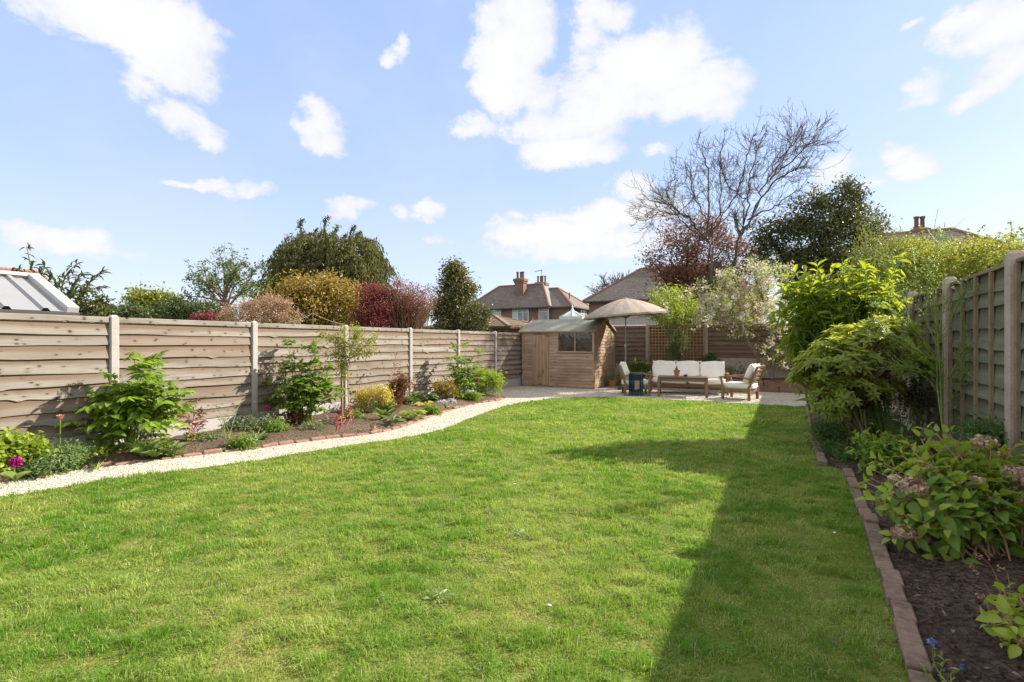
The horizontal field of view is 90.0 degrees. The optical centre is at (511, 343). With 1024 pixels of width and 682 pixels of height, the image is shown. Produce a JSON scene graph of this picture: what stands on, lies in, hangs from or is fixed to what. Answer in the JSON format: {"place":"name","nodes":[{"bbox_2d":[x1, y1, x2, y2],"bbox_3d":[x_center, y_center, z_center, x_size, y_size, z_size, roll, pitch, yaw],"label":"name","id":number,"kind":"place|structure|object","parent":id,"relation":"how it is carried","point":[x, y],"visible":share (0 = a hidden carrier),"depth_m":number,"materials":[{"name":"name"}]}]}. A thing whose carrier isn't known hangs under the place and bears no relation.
{"place":"outdoors","nodes":[
{"label":"outdoors","id":0,"kind":"place"},
{"bbox_2d":[0,270,79,321],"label":"white shed","id":1,"kind":"structure","parent":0,"point":[28,293],"depth_m":6.54,"materials":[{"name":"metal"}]},
{"bbox_2d":[0,267,87,313],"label":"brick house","id":2,"kind":"structure","parent":0,"point":[10,269],"depth_m":40.97,"materials":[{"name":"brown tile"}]},
{"bbox_2d":[25,392,504,474],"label":"bed ground","id":3,"kind":"structure","parent":0,"point":[294,432],"depth_m":7.78,"materials":[{"name":"soil"}]},
{"bbox_2d":[0,456,31,481],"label":"magenta flower","id":4,"kind":"object","parent":3,"relation":"on","point":[15,461],"visible":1,"depth_m":4.98,"materials":[{"name":"pink plant"}]},
{"bbox_2d":[0,426,61,476],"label":"leafy shrub","id":5,"kind":"object","parent":3,"relation":"on","point":[16,443],"visible":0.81,"depth_m":5.28,"materials":[{"name":"green plant"}]},
{"bbox_2d":[13,437,98,481],"bbox_3d":[-4.967,1.283,5.566,0.641,0.469,0.959,0,0,1],"label":"grey green patch","id":6,"kind":"object","parent":3,"relation":"on","point":[52,463],"visible":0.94,"depth_m":5.46,"materials":[{"name":"green plant"}]},
{"bbox_2d":[57,449,91,470],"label":"plant","id":7,"kind":"object","parent":3,"relation":"on","point":[84,460],"visible":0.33,"depth_m":5.70,"materials":[{"name":"green plant"}]},
{"bbox_2d":[83,438,122,468],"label":"white flower clump","id":8,"kind":"object","parent":3,"relation":"on","point":[106,448],"visible":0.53,"depth_m":6.09,"materials":[{"name":"green plant"}]},
{"bbox_2d":[54,350,198,450],"bbox_3d":[-4.766,0.725,6.370,1.661,1.284,1.112,0,0,-3],"label":"tall herb","id":9,"kind":"object","parent":3,"relation":"on","point":[132,405],"visible":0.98,"depth_m":6.24,"materials":[{"name":"green plant"}]},
{"bbox_2d":[121,439,169,456],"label":"strap plant","id":10,"kind":"object","parent":3,"relation":"on","point":[137,447],"visible":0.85,"depth_m":6.08,"materials":[{"name":"green plant"}]},
{"bbox_2d":[142,447,168,456],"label":"strap plant","id":11,"kind":"object","parent":3,"relation":"on","point":[152,453],"visible":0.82,"depth_m":6.07,"materials":[{"name":"green plant"}]},
{"bbox_2d":[143,436,184,457],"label":"plant","id":12,"kind":"object","parent":3,"relation":"on","point":[167,444],"visible":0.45,"depth_m":6.25,"materials":[{"name":"green plant"}]},
{"bbox_2d":[151,441,191,454],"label":"strap plant","id":13,"kind":"object","parent":3,"relation":"on","point":[175,448],"visible":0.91,"depth_m":6.23,"materials":[{"name":"green plant"}]},
{"bbox_2d":[174,398,207,440],"bbox_3d":[-4.389,1.061,7.020,0.387,0.602,0.497,0,0,-36],"label":"bronze peony","id":14,"kind":"object","parent":3,"relation":"on","point":[188,421],"visible":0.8,"depth_m":7.03,"materials":[{"name":"red plant"}]},
{"bbox_2d":[194,428,230,441],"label":"plant","id":15,"kind":"object","parent":3,"relation":"on","point":[205,437],"visible":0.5,"depth_m":6.96,"materials":[{"name":"green plant"}]},
{"bbox_2d":[211,404,240,436],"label":"lanky plant","id":16,"kind":"object","parent":3,"relation":"on","point":[226,424],"visible":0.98,"depth_m":7.44,"materials":[{"name":"green plant"}]},
{"bbox_2d":[224,432,261,450],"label":"plant","id":17,"kind":"object","parent":3,"relation":"on","point":[246,442],"visible":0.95,"depth_m":6.73,"materials":[{"name":"green plant"}]},
{"bbox_2d":[222,408,290,433],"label":"forget me nots","id":18,"kind":"object","parent":3,"relation":"on","point":[248,423],"visible":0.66,"depth_m":7.83,"materials":[{"name":"green plant"}]},
{"bbox_2d":[260,417,292,432],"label":"plant","id":19,"kind":"object","parent":3,"relation":"on","point":[278,426],"visible":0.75,"depth_m":7.70,"materials":[{"name":"green plant"}]},
{"bbox_2d":[281,408,308,423],"bbox_3d":[-3.570,1.230,8.387,0.457,0.398,0.421,0,0,-20],"label":"purple sedum","id":20,"kind":"object","parent":3,"relation":"on","point":[292,415],"visible":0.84,"depth_m":8.31,"materials":[{"name":"brown plant"}]},
{"bbox_2d":[260,338,352,422],"bbox_3d":[-3.457,0.629,8.536,1.302,1.454,1.135,0,0,28],"label":"tall herb","id":21,"kind":"object","parent":3,"relation":"on","point":[297,395],"visible":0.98,"depth_m":8.48,"materials":[{"name":"green plant"}]},
{"bbox_2d":[295,415,328,430],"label":"plant","id":22,"kind":"object","parent":3,"relation":"on","point":[311,426],"visible":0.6,"depth_m":7.92,"materials":[{"name":"green plant"}]},
{"bbox_2d":[332,404,358,425],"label":"chard plant","id":23,"kind":"object","parent":3,"relation":"on","point":[349,411],"visible":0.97,"depth_m":8.40,"materials":[{"name":"red plant"}]},
{"bbox_2d":[313,320,379,420],"bbox_3d":[-2.812,0.468,9.005,1.201,1.779,0.716,0,0,4],"label":"young acer","id":24,"kind":"object","parent":3,"relation":"on","point":[344,350],"visible":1,"depth_m":8.94,"materials":[{"name":"green plant"}]},
{"bbox_2d":[344,407,365,418],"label":"plant","id":25,"kind":"object","parent":3,"relation":"on","point":[355,411],"visible":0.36,"depth_m":8.96,"materials":[{"name":"green plant"}]},
{"bbox_2d":[350,382,395,413],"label":"yellow shrub","id":26,"kind":"object","parent":3,"relation":"on","point":[363,398],"visible":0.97,"depth_m":9.80,"materials":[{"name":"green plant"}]},
{"bbox_2d":[373,407,396,418],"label":"strap plant","id":27,"kind":"object","parent":3,"relation":"on","point":[383,412],"visible":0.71,"depth_m":8.91,"materials":[{"name":"green plant"}]},
{"bbox_2d":[373,399,400,411],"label":"strap plant","id":28,"kind":"object","parent":3,"relation":"on","point":[389,406],"visible":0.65,"depth_m":9.76,"materials":[{"name":"green plant"}]},
{"bbox_2d":[380,415,407,423],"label":"strap plant","id":29,"kind":"object","parent":3,"relation":"on","point":[391,420],"visible":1,"depth_m":8.54,"materials":[{"name":"green plant"}]},
{"bbox_2d":[384,370,414,406],"bbox_3d":[-2.343,0.951,10.487,0.799,0.805,0.659,0,0,28],"label":"bronze peony","id":30,"kind":"object","parent":3,"relation":"on","point":[401,381],"visible":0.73,"depth_m":10.45,"materials":[{"name":"red plant"}]},
{"bbox_2d":[398,409,426,418],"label":"hosta plant","id":31,"kind":"object","parent":3,"relation":"on","point":[404,413],"visible":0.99,"depth_m":9.11,"materials":[{"name":"green plant"}]},
{"bbox_2d":[408,390,442,399],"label":"hosta plant","id":32,"kind":"object","parent":3,"relation":"on","point":[427,396],"visible":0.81,"depth_m":11.58,"materials":[{"name":"green plant"}]},
{"bbox_2d":[417,403,442,415],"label":"plant","id":33,"kind":"object","parent":3,"relation":"on","point":[431,409],"visible":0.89,"depth_m":9.95,"materials":[{"name":"green plant"}]},
{"bbox_2d":[428,375,460,398],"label":"bushy plant","id":34,"kind":"object","parent":3,"relation":"on","point":[444,388],"visible":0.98,"depth_m":11.84,"materials":[{"name":"yellow plant"}]},
{"bbox_2d":[442,341,485,399],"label":"tall herb","id":35,"kind":"object","parent":3,"relation":"on","point":[465,383],"visible":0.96,"depth_m":12.39,"materials":[{"name":"green plant"}]},
{"bbox_2d":[453,390,482,401],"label":"plant","id":36,"kind":"object","parent":3,"relation":"on","point":[472,397],"visible":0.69,"depth_m":12.09,"materials":[{"name":"green plant"}]},
{"bbox_2d":[469,363,505,396],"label":"yellow green shrub","id":37,"kind":"object","parent":3,"relation":"on","point":[492,381],"visible":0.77,"depth_m":12.90,"materials":[{"name":"green plant"}]},
{"bbox_2d":[0,386,817,496],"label":"gravel path","id":38,"kind":"structure","parent":0,"point":[517,398],"depth_m":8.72,"materials":[{"name":"beige gravel"}]},
{"bbox_2d":[518,318,617,388],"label":"garden shed","id":39,"kind":"structure","parent":38,"relation":"on","point":[570,353],"depth_m":16.28,"materials":[{"name":"brown wood"}]},
{"bbox_2d":[533,335,547,384],"bbox_3d":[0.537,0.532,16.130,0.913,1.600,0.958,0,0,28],"label":"door","id":40,"kind":"structure","parent":39,"relation":"in","point":[540,342],"depth_m":16.45,"materials":[{"name":"brown wood"}]},
{"bbox_2d":[557,332,592,352],"bbox_3d":[1.962,-0.031,15.919,1.185,0.648,0.061,0,0,28],"label":"window","id":41,"kind":"structure","parent":39,"relation":"in","point":[566,342],"depth_m":15.91,"materials":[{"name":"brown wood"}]},
{"bbox_2d":[583,297,668,389],"bbox_3d":[3.442,0.003,15.500,2.538,2.795,2.540,0,0,28],"label":"garden umbrella","id":42,"kind":"object","parent":38,"relation":"on","point":[625,307],"visible":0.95,"depth_m":14.80,"materials":[{"name":"fabric"}]},
{"bbox_2d":[616,362,652,395],"bbox_3d":[3.316,0.953,13.980,0.916,0.895,0.755,0,0,7],"label":"garden armchair","id":43,"kind":"object","parent":38,"relation":"on","point":[623,369],"visible":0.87,"depth_m":13.71,"materials":[{"name":"white fabric"}]},
{"bbox_2d":[628,373,642,395],"bbox_3d":[3.296,1.095,13.669,0.396,0.599,0.215,0,0,7],"label":"tartan throw","id":44,"kind":"object","parent":43,"relation":"on","point":[635,383],"visible":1,"depth_m":13.58,"materials":[{"name":"fabric"}]},
{"bbox_2d":[657,375,707,397],"bbox_3d":[4.528,1.140,13.602,1.246,0.520,0.734,0,0,19],"label":"coffee table","id":45,"kind":"object","parent":38,"relation":"on","point":[660,378],"visible":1,"depth_m":13.33,"materials":[{"name":"brown wood"}]},
{"bbox_2d":[648,360,728,394],"bbox_3d":[4.972,0.949,14.475,2.115,0.903,0.916,0,0,19],"label":"garden sofa","id":46,"kind":"object","parent":38,"relation":"on","point":[712,371],"visible":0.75,"depth_m":14.47,"materials":[{"name":"white fabric"}]},
{"bbox_2d":[692,386,778,392],"bbox_3d":[6.570,1.316,15.174,2.360,0.168,0.136,0,0,28],"label":"timber sleeper","id":47,"kind":"object","parent":38,"relation":"on","point":[768,389],"visible":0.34,"depth_m":14.73,"materials":[{"name":"brown wood"}]},
{"bbox_2d":[719,364,765,400],"bbox_3d":[5.783,0.953,12.847,0.916,0.895,0.755,0,0,41],"label":"garden armchair","id":48,"kind":"object","parent":38,"relation":"on","point":[748,385],"visible":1,"depth_m":12.62,"materials":[{"name":"white fabric"}]},
{"bbox_2d":[779,387,807,392],"bbox_3d":[8.434,1.316,14.186,1.820,0.167,0.136,0,0,28],"label":"timber sleeper","id":49,"kind":"object","parent":38,"relation":"on","point":[787,390],"visible":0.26,"depth_m":14.44,"materials":[{"name":"brown wood"}]},
{"bbox_2d":[764,380,810,387],"bbox_3d":[8.267,1.150,14.298,2.220,0.167,0.139,0,0,28],"label":"timber sleeper","id":50,"kind":"object","parent":49,"relation":"on","point":[777,383],"visible":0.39,"depth_m":14.58,"materials":[{"name":"brown wood"}]},
{"bbox_2d":[0,396,908,681],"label":"lawn","id":51,"kind":"structure","parent":0,"point":[238,635],"depth_m":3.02,"materials":[{"name":"green plant"}]},
{"bbox_2d":[423,588,457,603],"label":"lawn weed","id":52,"kind":"object","parent":51,"relation":"on","point":[438,592],"visible":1,"depth_m":2.77,"materials":[{"name":"green plant"}]},
{"bbox_2d":[424,315,528,332],"bbox_3d":[-0.924,0.093,22.000,4.211,2.613,4.197,0,0,28],"label":"roof","id":53,"kind":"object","parent":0,"point":[504,324],"visible":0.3,"depth_m":20.32,"materials":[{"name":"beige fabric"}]},
{"bbox_2d":[0,0,1023,332],"label":"sky","id":54,"kind":"structure","parent":0,"point":[505,138],"materials":[{"name":"blue"}]},
{"bbox_2d":[476,270,588,334],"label":"brick house","id":55,"kind":"structure","parent":0,"point":[521,299],"depth_m":52.13,"materials":[{"name":"tile"}]},
{"bbox_2d":[512,309,528,321],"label":"window","id":56,"kind":"structure","parent":55,"relation":"in","point":[519,314],"depth_m":51.41,"materials":[{"name":"white glass"}]},
{"bbox_2d":[539,308,548,319],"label":"window","id":57,"kind":"structure","parent":55,"relation":"in","point":[543,312],"depth_m":50.23,"materials":[{"name":"white glass"}]},
{"bbox_2d":[582,263,768,358],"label":"brick house","id":58,"kind":"structure","parent":0,"point":[630,285],"depth_m":42.98,"materials":[{"name":"tile"}]},
{"bbox_2d":[616,374,807,380],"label":"raised bed ground","id":59,"kind":"structure","parent":0,"point":[782,378],"depth_m":15.25,"materials":[{"name":"soil"}]},
{"bbox_2d":[626,357,651,378],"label":"bed plant","id":60,"kind":"object","parent":59,"relation":"on","point":[644,368],"visible":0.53,"depth_m":16.46,"materials":[{"name":"green plant"}]},
{"bbox_2d":[644,278,702,360],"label":"climbing shrub","id":61,"kind":"object","parent":59,"relation":"on","point":[673,345],"visible":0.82,"depth_m":16.21,"materials":[{"name":"green plant"}]},
{"bbox_2d":[662,253,794,376],"bbox_3d":[7.052,-0.832,15.229,4.800,3.740,2.917,0,0,-16],"label":"apple tree","id":62,"kind":"object","parent":59,"relation":"on","point":[731,297],"visible":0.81,"depth_m":15.13,"materials":[{"name":"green plant"}]},
{"bbox_2d":[790,216,1004,313],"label":"brick house","id":63,"kind":"structure","parent":0,"point":[958,234],"depth_m":28.71,"materials":[{"name":"brown tile"}]},
{"bbox_2d":[810,402,1023,681],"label":"shrub bed ground","id":64,"kind":"structure","parent":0,"point":[988,654],"depth_m":2.73,"materials":[{"name":"soil"}]},
{"bbox_2d":[801,414,853,443],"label":"border plant","id":65,"kind":"object","parent":64,"relation":"on","point":[823,429],"visible":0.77,"depth_m":6.95,"materials":[{"name":"green plant"}]},
{"bbox_2d":[810,430,860,457],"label":"border plant","id":66,"kind":"object","parent":64,"relation":"on","point":[828,449],"visible":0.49,"depth_m":6.30,"materials":[{"name":"green plant"}]},
{"bbox_2d":[766,252,914,438],"bbox_3d":[4.833,0.019,7.592,1.936,2.695,1.560,0,0,28],"label":"laurel shrub","id":67,"kind":"object","parent":64,"relation":"on","point":[818,308],"visible":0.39,"depth_m":7.38,"materials":[{"name":"green plant"}]},
{"bbox_2d":[824,443,865,463],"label":"border plant","id":68,"kind":"object","parent":64,"relation":"on","point":[843,456],"visible":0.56,"depth_m":5.87,"materials":[{"name":"green plant"}]},
{"bbox_2d":[784,314,938,437],"bbox_3d":[4.593,0.510,6.494,2.113,1.741,1.202,0,0,-6],"label":"rhododendron shrub","id":69,"kind":"object","parent":64,"relation":"on","point":[843,380],"visible":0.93,"depth_m":6.29,"materials":[{"name":"green plant"}]},
{"bbox_2d":[844,419,921,474],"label":"border plant","id":70,"kind":"object","parent":64,"relation":"on","point":[887,448],"visible":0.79,"depth_m":5.33,"materials":[{"name":"green plant"}]},
{"bbox_2d":[853,395,939,443],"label":"border plant","id":71,"kind":"object","parent":64,"relation":"on","point":[896,423],"visible":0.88,"depth_m":6.38,"materials":[{"name":"green plant"}]},
{"bbox_2d":[847,210,985,432],"bbox_3d":[4.465,-0.216,5.560,1.298,2.384,1.427,0,0,28],"label":"wispy shrub","id":72,"kind":"object","parent":64,"relation":"on","point":[935,305],"visible":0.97,"depth_m":5.58,"materials":[{"name":"green plant"}]},
{"bbox_2d":[893,374,939,445],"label":"border plant","id":73,"kind":"object","parent":64,"relation":"on","point":[915,398],"visible":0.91,"depth_m":6.55,"materials":[{"name":"green plant"}]},
{"bbox_2d":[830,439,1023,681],"bbox_3d":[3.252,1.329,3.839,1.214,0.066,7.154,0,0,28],"label":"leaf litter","id":74,"kind":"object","parent":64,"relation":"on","point":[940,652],"visible":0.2,"depth_m":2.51,"materials":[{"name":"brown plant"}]},
{"bbox_2d":[855,422,1023,564],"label":"hydrangea shrub","id":75,"kind":"object","parent":64,"relation":"on","point":[972,496],"visible":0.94,"depth_m":3.33,"materials":[{"name":"green plant"}]},
{"bbox_2d":[919,638,977,681],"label":"blue flower plant","id":76,"kind":"object","parent":64,"relation":"on","point":[931,641],"visible":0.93,"depth_m":2.10,"materials":[{"name":"green plant"}]},
{"bbox_2d":[950,406,1008,465],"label":"border plant","id":77,"kind":"object","parent":64,"relation":"on","point":[987,429],"visible":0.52,"depth_m":4.57,"materials":[{"name":"green plant"}]},
{"bbox_2d":[975,581,1023,658],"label":"hydrangea shrub","id":78,"kind":"object","parent":64,"relation":"on","point":[1009,633],"visible":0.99,"depth_m":2.27,"materials":[{"name":"green plant"}]},
{"label":"ground","id":79,"kind":"structure","parent":0,"visible":0},
{"bbox_2d":[11,243,116,316],"bbox_3d":[-7.431,-0.116,8.604,1.709,3.043,1.135,0,0,28],"label":"evergreen shrub","id":80,"kind":"object","parent":79,"relation":"on","point":[92,307],"visible":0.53,"depth_m":8.54,"materials":[{"name":"green plant"}]},
{"bbox_2d":[87,298,157,323],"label":"hedge shrub","id":81,"kind":"object","parent":79,"relation":"on","point":[133,311],"visible":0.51,"depth_m":25.69,"materials":[{"name":"green plant"}]},
{"bbox_2d":[113,274,179,324],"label":"round tree","id":82,"kind":"object","parent":79,"relation":"on","point":[145,295],"visible":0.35,"depth_m":29.31,"materials":[{"name":"green plant"}]},
{"bbox_2d":[146,293,233,325],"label":"hedge shrub","id":83,"kind":"object","parent":79,"relation":"on","point":[183,309],"visible":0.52,"depth_m":16.62,"materials":[{"name":"green plant"}]},
{"bbox_2d":[187,308,223,325],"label":"red shrub","id":84,"kind":"object","parent":79,"relation":"on","point":[204,316],"visible":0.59,"depth_m":12.90,"materials":[{"name":"brown plant"}]},
{"bbox_2d":[176,242,275,326],"bbox_3d":[-8.495,-0.803,14.916,3.179,4.408,1.985,0,0,2],"label":"young tree","id":85,"kind":"object","parent":79,"relation":"on","point":[231,277],"visible":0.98,"depth_m":14.90,"materials":[{"name":"green plant"}]},
{"bbox_2d":[0,397,505,482],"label":"brick edging","id":86,"kind":"object","parent":79,"relation":"on","point":[106,464],"visible":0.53,"depth_m":6.99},
{"bbox_2d":[211,291,307,327],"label":"dried hydrangea","id":87,"kind":"object","parent":79,"relation":"on","point":[272,314],"visible":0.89,"depth_m":11.88,"materials":[{"name":"brown plant"}]},
{"bbox_2d":[0,313,521,448],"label":"garden fence","id":88,"kind":"object","parent":79,"relation":"on","point":[50,366],"visible":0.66,"depth_m":7.59,"materials":[{"name":"wood"}]},
{"bbox_2d":[234,263,372,329],"bbox_3d":[-6.457,-0.555,16.061,4.066,3.932,2.990,0,0,-31],"label":"golden shrub","id":89,"kind":"object","parent":79,"relation":"on","point":[321,297],"visible":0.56,"depth_m":15.68,"materials":[{"name":"yellow plant"}]},
{"bbox_2d":[244,215,407,331],"bbox_3d":[-8.847,-2.275,24.172,8.999,7.350,6.775,0,0,28],"label":"cypress tree","id":90,"kind":"object","parent":79,"relation":"on","point":[311,251],"visible":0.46,"depth_m":22.45,"materials":[{"name":"green plant"}]},
{"bbox_2d":[337,279,415,327],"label":"red maple","id":91,"kind":"object","parent":79,"relation":"on","point":[376,311],"visible":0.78,"depth_m":14.87,"materials":[{"name":"brown plant"}]},
{"bbox_2d":[376,275,441,332],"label":"twiggy shrub","id":92,"kind":"object","parent":79,"relation":"on","point":[419,318],"visible":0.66,"depth_m":15.21,"materials":[{"name":"brown plant"}]},
{"bbox_2d":[428,254,494,331],"bbox_3d":[-1.855,-0.908,18.041,2.482,4.628,2.488,0,0,8],"label":"holly tree","id":93,"kind":"object","parent":79,"relation":"on","point":[458,291],"visible":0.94,"depth_m":17.64,"materials":[{"name":"green plant"}]},
{"bbox_2d":[559,304,585,318],"bbox_3d":[4.248,-0.680,36.000,1.786,4.160,1.786,0,0,28],"label":"conservatory","id":94,"kind":"object","parent":79,"relation":"on","point":[571,314],"visible":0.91,"depth_m":35.43,"materials":[{"name":"white glass"}]},
{"bbox_2d":[584,269,629,294],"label":"bare tree","id":95,"kind":"object","parent":79,"relation":"on","point":[603,284],"visible":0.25,"depth_m":62.43,"materials":[{"name":"brown plant"}]},
{"bbox_2d":[623,106,772,322],"bbox_3d":[6.866,-3.775,19.311,5.358,10.408,4.164,0,0,9],"label":"bare tree","id":96,"kind":"object","parent":79,"relation":"on","point":[667,203],"visible":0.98,"depth_m":19.40,"materials":[{"name":"brown plant"}]},
{"bbox_2d":[633,198,772,323],"bbox_3d":[8.151,-2.367,22.017,5.724,7.545,4.081,0,0,14],"label":"plum tree","id":97,"kind":"object","parent":79,"relation":"on","point":[672,272],"visible":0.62,"depth_m":21.74,"materials":[{"name":"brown plant"}]},
{"bbox_2d":[614,323,793,385],"bbox_3d":[5.673,0.460,17.252,9.470,2.280,0.110,0,0,28],"label":"garden fence","id":98,"kind":"object","parent":79,"relation":"on","point":[732,350],"visible":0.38,"depth_m":16.75,"materials":[{"name":"wood"}]},
{"bbox_2d":[648,324,704,365],"bbox_3d":[5.516,0.080,17.244,1.835,1.435,0.035,0,0,28],"label":"trellis panel","id":99,"kind":"object","parent":98,"relation":"attached to","point":[664,341],"visible":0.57,"depth_m":17.31,"materials":[{"name":"brown wood"}]},
{"bbox_2d":[702,100,851,322],"bbox_3d":[10.334,-4.135,19.783,5.638,11.098,4.234,0,0,-3],"label":"bare tree","id":100,"kind":"object","parent":79,"relation":"on","point":[774,171],"visible":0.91,"depth_m":19.53,"materials":[{"name":"brown plant"}]},
{"bbox_2d":[805,404,827,466],"bbox_3d":[5.025,1.385,8.573,0.114,0.118,6.346,0,0,29],"label":"kerb edging","id":101,"kind":"object","parent":79,"relation":"on","point":[822,461],"visible":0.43,"depth_m":6.29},
{"bbox_2d":[739,172,901,291],"bbox_3d":[12.177,-2.744,20.379,5.708,8.306,4.304,0,0,-26],"label":"evergreen tree","id":102,"kind":"object","parent":79,"relation":"on","point":[824,234],"visible":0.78,"depth_m":19.93,"materials":[{"name":"green plant"}]},
{"bbox_2d":[842,201,912,300],"bbox_3d":[12.403,-1.835,17.418,2.204,6.479,2.864,0,0,28],"label":"bamboo clump","id":103,"kind":"object","parent":79,"relation":"on","point":[873,251],"visible":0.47,"depth_m":17.34,"materials":[{"name":"green plant"}]},
{"bbox_2d":[843,467,934,681],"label":"kerb edging","id":104,"kind":"object","parent":79,"relation":"on","point":[912,649],"visible":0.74,"depth_m":2.71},
{"bbox_2d":[871,221,1023,296],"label":"golden hedge","id":105,"kind":"object","parent":79,"relation":"on","point":[965,259],"visible":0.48,"depth_m":14.02,"materials":[{"name":"green plant"}]},
{"bbox_2d":[881,250,1023,499],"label":"garden fence","id":106,"kind":"object","parent":79,"relation":"on","point":[995,320],"visible":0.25,"depth_m":5.16,"materials":[{"name":"wood"}]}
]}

